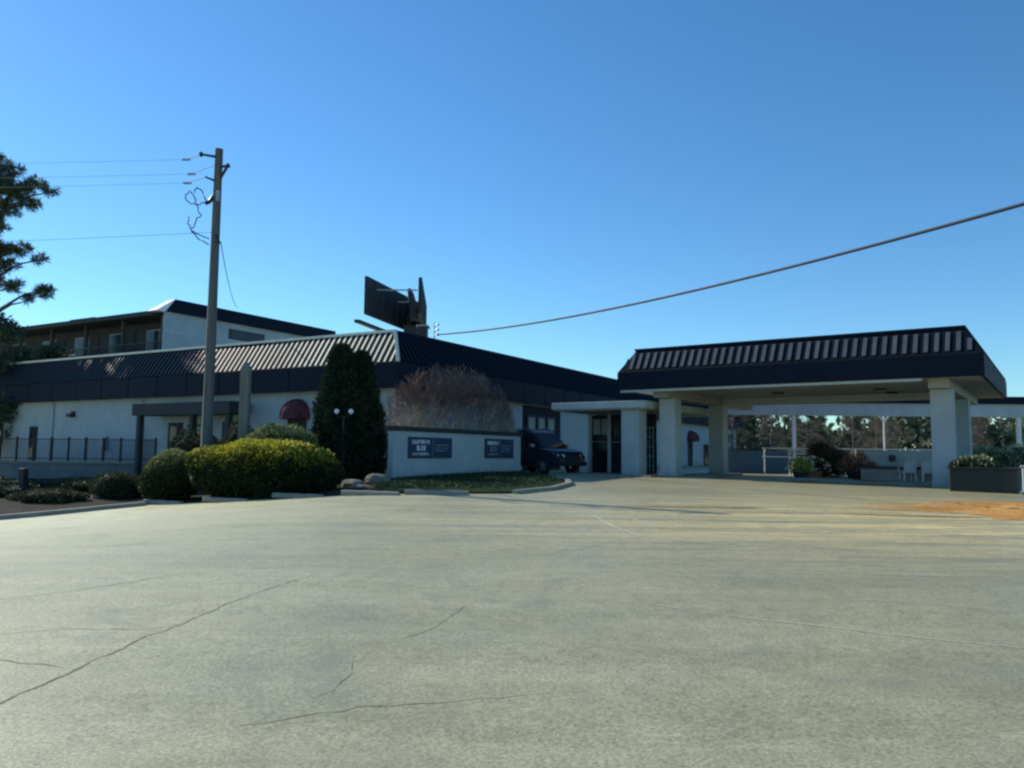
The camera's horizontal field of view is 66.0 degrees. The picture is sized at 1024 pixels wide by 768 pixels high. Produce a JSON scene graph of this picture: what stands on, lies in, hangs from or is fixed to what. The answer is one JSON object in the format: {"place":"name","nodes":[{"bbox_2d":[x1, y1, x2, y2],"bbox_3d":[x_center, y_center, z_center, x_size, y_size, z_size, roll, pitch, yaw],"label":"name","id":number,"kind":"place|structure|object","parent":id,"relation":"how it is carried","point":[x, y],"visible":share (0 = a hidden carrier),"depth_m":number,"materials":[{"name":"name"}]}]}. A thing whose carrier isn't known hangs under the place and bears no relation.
{"place":"outdoors","nodes":[
{"label":"outdoors","id":0,"kind":"place"},
{"bbox_2d":[0,460,1023,767],"bbox_3d":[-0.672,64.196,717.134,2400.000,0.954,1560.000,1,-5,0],"label":"ground","id":1,"kind":"structure","parent":0,"point":[588,656],"depth_m":6.54,"materials":[{"name":"concrete"}]},
{"bbox_2d":[0,310,39,437],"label":"pine tree","id":2,"kind":"object","parent":1,"relation":"on","point":[11,331],"visible":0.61,"depth_m":49.99,"materials":[{"name":"green plant"}]},
{"bbox_2d":[0,152,61,311],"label":"pine tree","id":3,"kind":"object","parent":1,"relation":"on","point":[16,192],"visible":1,"depth_m":57.05,"materials":[{"name":"green plant"}]},
{"bbox_2d":[29,341,72,359],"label":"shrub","id":4,"kind":"object","parent":1,"relation":"on","point":[49,351],"visible":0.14,"depth_m":52.65,"materials":[{"name":"green plant"}]},
{"bbox_2d":[0,502,145,519],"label":"kerb","id":5,"kind":"structure","parent":1,"relation":"on","point":[58,511],"depth_m":22.90,"materials":[{"name":"concrete"}]},
{"bbox_2d":[0,460,147,478],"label":"retaining wall","id":6,"kind":"structure","parent":1,"relation":"on","point":[45,469],"depth_m":41.95,"materials":[{"name":"concrete"}]},
{"bbox_2d":[0,436,156,461],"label":"metal fence","id":7,"kind":"object","parent":6,"relation":"on","point":[51,441],"visible":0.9,"depth_m":42.18,"materials":[{"name":"black metal"}]},
{"bbox_2d":[143,499,183,504],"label":"curb","id":8,"kind":"structure","parent":1,"relation":"on","point":[158,502],"depth_m":24.99,"materials":[{"name":"concrete"}]},
{"bbox_2d":[1,299,335,360],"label":"guest block","id":9,"kind":"structure","parent":1,"relation":"on","point":[172,324],"depth_m":56.86,"materials":[{"name":"white paint"}]},
{"bbox_2d":[74,337,89,356],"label":"window","id":10,"kind":"structure","parent":9,"relation":"in","point":[79,342],"depth_m":59.64,"materials":[{"name":"glass"}]},
{"bbox_2d":[92,336,99,354],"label":"door","id":11,"kind":"structure","parent":9,"relation":"in","point":[95,339],"depth_m":58.69,"materials":[{"name":"brown wood"}]},
{"bbox_2d":[109,333,120,353],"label":"window","id":12,"kind":"structure","parent":9,"relation":"in","point":[114,339],"depth_m":57.51,"materials":[{"name":"metal"}]},
{"bbox_2d":[127,332,135,351],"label":"door","id":13,"kind":"structure","parent":9,"relation":"in","point":[131,335],"depth_m":56.56,"materials":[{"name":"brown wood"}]},
{"bbox_2d":[146,329,160,350],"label":"window","id":14,"kind":"structure","parent":9,"relation":"in","point":[152,335],"depth_m":55.32,"materials":[{"name":"metal"}]},
{"bbox_2d":[229,329,264,341],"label":"window","id":15,"kind":"structure","parent":9,"relation":"in","point":[234,334],"depth_m":58.26,"materials":[{"name":"grey glass"}]},
{"bbox_2d":[0,478,375,514],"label":"planting bed","id":16,"kind":"object","parent":1,"relation":"on","point":[10,506],"visible":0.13,"depth_m":24.78,"materials":[{"name":"brown soil"}]},
{"bbox_2d":[0,482,40,497],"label":"shrub","id":17,"kind":"object","parent":16,"relation":"on","point":[7,489],"visible":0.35,"depth_m":26.87,"materials":[{"name":"green plant"}]},
{"bbox_2d":[18,468,28,486],"bbox_3d":[-16.838,3.552,27.128,0.200,1.300,0.300,1,-5,0],"label":"bollard","id":18,"kind":"object","parent":16,"relation":"on","point":[23,473],"visible":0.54,"depth_m":27.03,"materials":[{"name":"black metal"}]},
{"bbox_2d":[0,475,54,487],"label":"shrub","id":19,"kind":"object","parent":16,"relation":"on","point":[4,479],"visible":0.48,"depth_m":30.60,"materials":[{"name":"green plant"}]},
{"bbox_2d":[4,487,89,502],"bbox_3d":[-15.420,3.700,25.858,2.723,0.686,1.936,1,-5,0],"label":"shrub","id":20,"kind":"object","parent":16,"relation":"on","point":[52,495],"visible":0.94,"depth_m":25.48,"materials":[{"name":"green plant"}]},
{"bbox_2d":[48,476,97,487],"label":"shrub","id":21,"kind":"object","parent":16,"relation":"on","point":[57,481],"visible":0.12,"depth_m":31.66,"materials":[{"name":"green plant"}]},
{"bbox_2d":[53,478,96,493],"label":"shrub","id":22,"kind":"object","parent":16,"relation":"on","point":[81,485],"visible":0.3,"depth_m":28.78,"materials":[{"name":"green plant"}]},
{"bbox_2d":[88,470,146,498],"bbox_3d":[-13.733,3.625,27.684,2.033,1.224,1.942,1,-5,0],"label":"shrub","id":23,"kind":"object","parent":16,"relation":"on","point":[111,485],"visible":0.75,"depth_m":27.13,"materials":[{"name":"green plant"}]},
{"bbox_2d":[136,448,196,500],"bbox_3d":[-11.343,3.123,26.207,2.015,2.039,1.759,1,-5,0],"label":"shrub","id":24,"kind":"object","parent":16,"relation":"on","point":[163,475],"visible":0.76,"depth_m":25.60,"materials":[{"name":"green plant"}]},
{"bbox_2d":[167,428,221,492],"bbox_3d":[-11.619,3.003,29.031,2.632,2.823,2.276,1,-5,0],"label":"shrub","id":25,"kind":"object","parent":16,"relation":"on","point":[191,441],"visible":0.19,"depth_m":28.67,"materials":[{"name":"green plant"}]},
{"bbox_2d":[220,419,255,444],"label":"shrub","id":26,"kind":"object","parent":16,"relation":"on","point":[232,436],"visible":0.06,"depth_m":29.75,"materials":[{"name":"green plant"}]},
{"bbox_2d":[184,437,346,498],"bbox_3d":[-7.857,2.738,24.807,5.477,2.146,2.641,-2,-6,28],"label":"hedge","id":27,"kind":"object","parent":16,"relation":"on","point":[255,468],"visible":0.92,"depth_m":23.87,"materials":[{"name":"green plant"}]},
{"bbox_2d":[239,422,319,452],"bbox_3d":[-8.459,2.796,28.187,3.592,2.909,1.886,-2,-5,23],"label":"hedge","id":28,"kind":"object","parent":16,"relation":"on","point":[275,431],"visible":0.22,"depth_m":27.78,"materials":[{"name":"green plant"}]},
{"bbox_2d":[308,342,372,481],"bbox_3d":[-6.387,1.330,29.613,2.739,5.980,2.690,1,-5,0],"label":"cypress tree","id":29,"kind":"object","parent":16,"relation":"on","point":[337,389],"visible":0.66,"depth_m":28.99,"materials":[{"name":"green plant"}]},
{"bbox_2d":[334,409,352,467],"bbox_3d":[-6.126,2.463,28.508,0.709,3.134,0.184,1,-5,0],"label":"globe lamp","id":30,"kind":"object","parent":16,"relation":"on","point":[336,411],"visible":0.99,"depth_m":28.56,"materials":[{"name":"black metal"}]},
{"bbox_2d":[338,479,364,486],"bbox_3d":[-5.125,3.224,25.041,0.955,0.406,0.628,-3,-6,32],"label":"boulder","id":31,"kind":"object","parent":16,"relation":"on","point":[349,482],"visible":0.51,"depth_m":24.80,"materials":[{"name":"grey stone"}]},
{"bbox_2d":[343,348,387,479],"bbox_3d":[-5.851,1.408,29.971,2.633,5.599,2.676,1,-5,0],"label":"cypress tree","id":32,"kind":"object","parent":16,"relation":"on","point":[373,426],"visible":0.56,"depth_m":29.51,"materials":[{"name":"green plant"}]},
{"bbox_2d":[365,473,390,484],"bbox_3d":[-4.364,3.187,25.731,0.881,0.539,0.585,1,-5,0],"label":"boulder","id":33,"kind":"object","parent":16,"relation":"on","point":[373,478],"visible":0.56,"depth_m":25.54,"materials":[{"name":"grey stone"}]},
{"bbox_2d":[182,148,229,493],"bbox_3d":[-11.195,-2.147,28.207,1.792,12.960,0.481,1,-5,-5],"label":"utility pole","id":34,"kind":"object","parent":1,"relation":"on","point":[208,397],"visible":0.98,"depth_m":28.28,"materials":[{"name":"brown wood"}]},
{"bbox_2d":[0,232,210,241],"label":"power line","id":35,"kind":"object","parent":34,"relation":"attached to","point":[104,237],"visible":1,"depth_m":28.72,"materials":[{"name":"metal"}]},
{"bbox_2d":[202,497,248,501],"bbox_3d":[-8.657,3.497,23.798,1.800,0.139,0.173,-2,-6,28],"label":"wheel stop","id":36,"kind":"object","parent":1,"relation":"on","point":[215,499],"visible":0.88,"depth_m":23.76,"materials":[{"name":"concrete"}]},
{"bbox_2d":[238,362,251,439],"bbox_3d":[-9.850,1.807,28.944,0.340,5.240,0.300,1,-5,0],"label":"wooden post","id":37,"kind":"object","parent":1,"relation":"on","point":[244,399],"visible":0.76,"depth_m":28.93,"materials":[{"name":"grey wood"}]},
{"bbox_2d":[272,492,323,497],"bbox_3d":[-6.184,3.226,22.750,1.800,0.139,0.173,-2,-6,26],"label":"wheel stop","id":38,"kind":"object","parent":1,"relation":"on","point":[286,495],"visible":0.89,"depth_m":22.72,"materials":[{"name":"concrete"}]},
{"bbox_2d":[0,518,602,731],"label":"pavement cracks","id":39,"kind":"object","parent":1,"relation":"on","point":[217,608],"visible":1,"depth_m":5.46,"materials":[{"name":"black asphalt"}]},
{"bbox_2d":[341,490,399,495],"bbox_3d":[-3.952,3.042,21.995,1.800,0.139,0.173,-1,-5,20],"label":"wheel stop","id":40,"kind":"object","parent":1,"relation":"on","point":[363,492],"visible":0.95,"depth_m":21.94,"materials":[{"name":"concrete"}]},
{"bbox_2d":[0,329,741,475],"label":"motel building","id":41,"kind":"structure","parent":1,"relation":"on","point":[140,397],"depth_m":42.39,"materials":[{"name":"white paint"}]},
{"bbox_2d":[28,426,37,459],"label":"door","id":42,"kind":"structure","parent":41,"relation":"in","point":[33,430],"depth_m":47.68,"materials":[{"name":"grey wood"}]},
{"bbox_2d":[167,422,182,447],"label":"door","id":43,"kind":"structure","parent":41,"relation":"in","point":[173,428],"depth_m":41.22,"materials":[{"name":"grey wood"}]},
{"bbox_2d":[287,419,306,430],"bbox_3d":[-10.073,2.803,36.801,1.120,2.580,0.087,-2,-6,30],"label":"door","id":44,"kind":"structure","parent":41,"relation":"in","point":[302,422],"depth_m":36.82,"materials":[{"name":"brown wood"}]},
{"bbox_2d":[354,276,426,334],"bbox_3d":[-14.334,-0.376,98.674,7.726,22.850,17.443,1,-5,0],"label":"billboard","id":45,"kind":"object","parent":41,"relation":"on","point":[390,306],"visible":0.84,"depth_m":95.39,"materials":[{"name":"black paint"}]},
{"bbox_2d":[416,325,429,336],"bbox_3d":[-4.485,-2.370,39.704,0.620,1.110,0.860,1,-5,0],"label":"rooftop unit","id":46,"kind":"object","parent":41,"relation":"on","point":[422,330],"visible":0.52,"depth_m":39.38,"materials":[{"name":"black paint"}]},
{"bbox_2d":[434,322,438,337],"bbox_3d":[-3.662,-2.016,38.206,0.119,2.000,0.390,4,-6,-37],"label":"service mast","id":47,"kind":"object","parent":41,"relation":"on","point":[435,329],"visible":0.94,"depth_m":38.29,"materials":[{"name":"metal"}]},
{"bbox_2d":[437,202,1023,334],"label":"overhead cable","id":48,"kind":"object","parent":47,"relation":"attached to","point":[868,246],"visible":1,"depth_m":18.95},
{"bbox_2d":[526,415,535,428],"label":"window","id":49,"kind":"structure","parent":41,"relation":"in","point":[530,419],"depth_m":44.42,"materials":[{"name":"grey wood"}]},
{"bbox_2d":[536,416,545,428],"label":"window","id":50,"kind":"structure","parent":41,"relation":"in","point":[540,420],"depth_m":45.45,"materials":[{"name":"grey glass"}]},
{"bbox_2d":[546,416,554,432],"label":"window","id":51,"kind":"structure","parent":41,"relation":"in","point":[550,421],"depth_m":46.53,"materials":[{"name":"grey glass"}]},
{"bbox_2d":[688,441,692,465],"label":"door","id":52,"kind":"structure","parent":41,"relation":"in","point":[690,443],"depth_m":69.95,"materials":[{"name":"grey wood"}]},
{"bbox_2d":[703,444,708,465],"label":"window","id":53,"kind":"structure","parent":41,"relation":"in","point":[706,446],"depth_m":74.15,"materials":[{"name":"black glass"}]},
{"bbox_2d":[404,489,468,495],"bbox_3d":[-2.082,2.995,21.770,1.800,0.139,0.173,0,-5,8],"label":"wheel stop","id":54,"kind":"object","parent":1,"relation":"on","point":[435,492],"visible":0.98,"depth_m":21.70,"materials":[{"name":"concrete"}]},
{"bbox_2d":[383,363,518,453],"bbox_3d":[-2.480,1.602,34.519,2.644,5.047,10.302,-2,-6,30],"label":"bare shrub","id":55,"kind":"object","parent":1,"relation":"on","point":[439,399],"visible":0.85,"depth_m":33.33,"materials":[{"name":"brown plant"}]},
{"bbox_2d":[386,426,522,478],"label":"sign wall","id":56,"kind":"structure","parent":1,"relation":"on","point":[467,451],"depth_m":31.39,"materials":[{"name":"white paint"}]},
{"bbox_2d":[408,437,451,457],"bbox_3d":[-3.092,2.434,30.078,0.059,0.790,2.800,-2,-6,30],"label":"wall sign","id":57,"kind":"object","parent":56,"relation":"attached to","point":[425,447],"visible":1,"depth_m":29.96,"materials":[{"name":"blue metal"}]},
{"bbox_2d":[484,439,513,457],"bbox_3d":[-0.546,2.825,34.480,0.059,0.830,2.400,-2,-6,30],"label":"wall sign","id":58,"kind":"object","parent":56,"relation":"attached to","point":[498,448],"visible":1,"depth_m":34.38,"materials":[{"name":"blue metal"}]},
{"bbox_2d":[373,470,564,493],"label":"grass","id":59,"kind":"structure","parent":1,"relation":"on","point":[426,482],"depth_m":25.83,"materials":[{"name":"green plant"}]},
{"bbox_2d":[512,477,571,493],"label":"kerb","id":60,"kind":"structure","parent":1,"relation":"on","point":[568,481],"depth_m":23.79,"materials":[{"name":"concrete"}]},
{"bbox_2d":[514,428,586,473],"bbox_3d":[1.357,3.325,38.664,2.307,2.323,4.996,4,-6,-37],"label":"parked suv","id":61,"kind":"object","parent":1,"relation":"on","point":[542,448],"visible":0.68,"depth_m":37.57,"materials":[{"name":"black paint"}]},
{"bbox_2d":[548,472,658,476],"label":"entrance pavement","id":62,"kind":"structure","parent":1,"relation":"on","point":[599,474],"depth_m":35.45,"materials":[{"name":"concrete"}]},
{"bbox_2d":[552,400,708,474],"bbox_3d":[6.069,2.889,38.489,4.750,3.580,8.000,-3,-6,35],"label":"entrance vestibule","id":63,"kind":"object","parent":1,"relation":"on","point":[622,437],"visible":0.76,"depth_m":37.01,"materials":[{"name":"white paint"}]},
{"bbox_2d":[647,427,653,473],"bbox_3d":[6.412,3.168,37.159,0.590,2.300,0.065,-3,-6,35],"label":"glass door","id":64,"kind":"structure","parent":63,"relation":"in","point":[649,446],"depth_m":37.04,"materials":[{"name":"metal"}]},
{"bbox_2d":[309,501,1023,717],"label":"worn line marks","id":65,"kind":"object","parent":1,"relation":"on","point":[806,569],"visible":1,"depth_m":11.97},
{"bbox_2d":[631,506,753,507],"bbox_3d":[4.182,2.893,18.575,4.351,0.028,0.344,0,-5,4],"label":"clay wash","id":66,"kind":"object","parent":1,"relation":"on","point":[691,507],"visible":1,"depth_m":18.49},
{"bbox_2d":[657,473,742,477],"bbox_3d":[8.801,4.490,37.065,1.500,0.500,8.000,-3,-6,35],"label":"kerb","id":67,"kind":"object","parent":1,"relation":"on","point":[698,475],"depth_m":36.22,"materials":[{"name":"concrete"}]},
{"bbox_2d":[728,415,753,450],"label":"bare tree","id":68,"kind":"object","parent":1,"relation":"on","point":[732,438],"visible":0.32,"depth_m":65.75,"materials":[{"name":"brown plant"}]},
{"bbox_2d":[736,415,761,450],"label":"pine tree","id":69,"kind":"object","parent":1,"relation":"on","point":[752,429],"visible":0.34,"depth_m":85.66,"materials":[{"name":"green plant"}]},
{"bbox_2d":[736,415,761,450],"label":"pine tree","id":70,"kind":"object","parent":1,"relation":"on","point":[753,422],"visible":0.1,"depth_m":96.16,"materials":[{"name":"green plant"}]},
{"bbox_2d":[728,451,797,473],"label":"wall","id":71,"kind":"structure","parent":1,"relation":"on","point":[746,462],"depth_m":42.99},
{"bbox_2d":[750,415,788,453],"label":"bare tree","id":72,"kind":"object","parent":1,"relation":"on","point":[771,434],"visible":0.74,"depth_m":69.80,"materials":[{"name":"brown plant"}]},
{"bbox_2d":[775,415,801,452],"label":"pine tree","id":73,"kind":"object","parent":1,"relation":"on","point":[786,422],"visible":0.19,"depth_m":97.84,"materials":[{"name":"green plant"}]},
{"bbox_2d":[787,449,806,475],"bbox_3d":[14.409,3.977,39.371,1.100,1.440,0.510,1,-5,0],"label":"railing","id":74,"kind":"object","parent":1,"relation":"on","point":[789,453],"visible":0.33,"depth_m":39.64,"materials":[{"name":"white metal"}]},
{"bbox_2d":[784,415,810,452],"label":"pine tree","id":75,"kind":"object","parent":1,"relation":"on","point":[786,431],"visible":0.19,"depth_m":81.29,"materials":[{"name":"green plant"}]},
{"bbox_2d":[784,455,816,477],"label":"potted plant","id":76,"kind":"object","parent":1,"relation":"on","point":[799,466],"visible":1,"depth_m":32.25,"materials":[{"name":"green plant"}]},
{"bbox_2d":[787,415,830,455],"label":"bare tree","id":77,"kind":"object","parent":1,"relation":"on","point":[807,429],"visible":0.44,"depth_m":71.86,"materials":[{"name":"brown plant"}]},
{"bbox_2d":[767,477,853,480],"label":"kerb","id":78,"kind":"structure","parent":1,"relation":"on","point":[794,478],"depth_m":31.71,"materials":[{"name":"concrete"}]},
{"bbox_2d":[617,325,1006,486],"bbox_3d":[13.758,1.609,35.329,13.795,5.940,12.400,-3,-6,35],"label":"drive through canopy","id":79,"kind":"object","parent":1,"relation":"on","point":[952,374],"visible":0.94,"depth_m":31.11,"materials":[{"name":"black metal"}]},
{"bbox_2d":[796,416,832,452],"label":"pine tree","id":80,"kind":"object","parent":1,"relation":"on","point":[820,432],"visible":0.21,"depth_m":87.21,"materials":[{"name":"green plant"}]},
{"bbox_2d":[802,455,831,477],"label":"potted plant","id":81,"kind":"object","parent":1,"relation":"on","point":[819,471],"visible":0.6,"depth_m":33.77,"materials":[{"name":"green plant"}]},
{"bbox_2d":[801,439,851,476],"bbox_3d":[14.938,3.705,37.843,2.700,2.256,2.037,1,-5,0],"label":"shrub","id":82,"kind":"object","parent":1,"relation":"on","point":[832,455],"visible":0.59,"depth_m":37.34,"materials":[{"name":"green plant"}]},
{"bbox_2d":[762,448,931,473],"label":"handrail","id":83,"kind":"object","parent":1,"relation":"on","point":[764,456],"visible":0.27,"depth_m":41.95,"materials":[{"name":"white metal"}]},
{"bbox_2d":[832,416,870,461],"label":"bare tree","id":84,"kind":"object","parent":1,"relation":"on","point":[847,424],"visible":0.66,"depth_m":73.71,"materials":[{"name":"brown plant"}]},
{"bbox_2d":[838,416,872,456],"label":"pine tree","id":85,"kind":"object","parent":1,"relation":"on","point":[848,435],"visible":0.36,"depth_m":94.98,"materials":[{"name":"green plant"}]},
{"bbox_2d":[835,452,877,479],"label":"potted plant","id":86,"kind":"object","parent":1,"relation":"on","point":[853,470],"visible":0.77,"depth_m":33.05,"materials":[{"name":"orange plant"}]},
{"bbox_2d":[728,397,1023,449],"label":"covered walkway","id":87,"kind":"structure","parent":1,"relation":"on","point":[1010,407],"depth_m":46.00,"materials":[{"name":"white paint"}]},
{"bbox_2d":[860,416,891,450],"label":"pine tree","id":88,"kind":"object","parent":1,"relation":"on","point":[871,432],"visible":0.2,"depth_m":83.09,"materials":[{"name":"green plant"}]},
{"bbox_2d":[862,416,894,450],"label":"bare tree","id":89,"kind":"object","parent":1,"relation":"on","point":[877,423],"visible":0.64,"depth_m":65.73,"materials":[{"name":"brown plant"}]},
{"bbox_2d":[829,479,930,484],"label":"raised pavement","id":90,"kind":"structure","parent":1,"relation":"on","point":[892,482],"depth_m":30.24,"materials":[{"name":"concrete"}]},
{"bbox_2d":[898,461,916,481],"bbox_3d":[15.371,3.431,30.592,0.550,0.863,0.590,0,-5,5],"label":"plastic chair","id":91,"kind":"object","parent":90,"relation":"on","point":[910,467],"visible":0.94,"depth_m":30.39,"materials":[{"name":"white plastic"}]},
{"bbox_2d":[921,461,932,481],"bbox_3d":[15.961,3.401,30.171,0.550,0.863,0.590,-2,-6,30],"label":"plastic chair","id":92,"kind":"object","parent":90,"relation":"on","point":[926,467],"visible":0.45,"depth_m":30.03,"materials":[{"name":"white plastic"}]},
{"bbox_2d":[738,415,1023,460],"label":"wood","id":93,"kind":"object","parent":1,"relation":"on","point":[918,429],"visible":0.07,"depth_m":183.87,"materials":[{"name":"green plant"}]},
{"bbox_2d":[878,416,888,450],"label":"lot lamp","id":94,"kind":"object","parent":1,"relation":"on","point":[883,419],"visible":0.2,"depth_m":55.42,"materials":[{"name":"white metal"}]},
{"bbox_2d":[871,416,909,450],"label":"bare tree","id":95,"kind":"object","parent":1,"relation":"on","point":[892,435],"visible":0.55,"depth_m":75.61,"materials":[{"name":"brown plant"}]},
{"bbox_2d":[859,450,932,482],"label":"terrace wall","id":96,"kind":"structure","parent":1,"relation":"on","point":[888,463],"depth_m":31.93,"materials":[{"name":"concrete"}]},
{"bbox_2d":[849,514,987,517],"bbox_3d":[8.763,2.835,16.982,4.228,0.031,0.287,0,-5,12],"label":"clay wash","id":97,"kind":"object","parent":1,"relation":"on","point":[916,515],"visible":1,"depth_m":16.94},
{"bbox_2d":[910,501,1023,519],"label":"clay spill","id":98,"kind":"object","parent":1,"relation":"on","point":[1005,510],"visible":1,"depth_m":18.23,"materials":[{"name":"orange soil"}]},
{"bbox_2d":[972,418,988,446],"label":"bare tree","id":99,"kind":"object","parent":1,"relation":"on","point":[975,424],"visible":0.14,"depth_m":77.11,"materials":[{"name":"brown plant"}]},
{"bbox_2d":[971,417,992,449],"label":"bare tree","id":100,"kind":"object","parent":1,"relation":"on","point":[979,429],"visible":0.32,"depth_m":69.78,"materials":[{"name":"brown plant"}]},
{"bbox_2d":[947,454,1021,493],"bbox_3d":[15.558,3.045,25.956,2.029,1.583,1.700,-3,-6,35],"label":"planter box","id":101,"kind":"object","parent":1,"relation":"on","point":[984,473],"visible":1,"depth_m":25.39,"materials":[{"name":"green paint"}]},
{"bbox_2d":[971,417,1001,447],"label":"pine tree","id":102,"kind":"object","parent":1,"relation":"on","point":[993,435],"visible":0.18,"depth_m":82.89,"materials":[{"name":"green plant"}]},
{"bbox_2d":[972,442,1023,479],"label":"shrub","id":103,"kind":"object","parent":1,"relation":"on","point":[1008,456],"visible":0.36,"depth_m":35.56,"materials":[{"name":"green plant"}]},
{"bbox_2d":[1020,465,1023,494],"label":"white post","id":104,"kind":"object","parent":1,"relation":"on","point":[1022,492],"visible":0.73,"depth_m":24.38,"materials":[{"name":"paint"}]},
{"bbox_2d":[0,0,1023,450],"label":"sky","id":105,"kind":"structure","parent":0,"point":[528,161],"materials":[{"name":"blue"}]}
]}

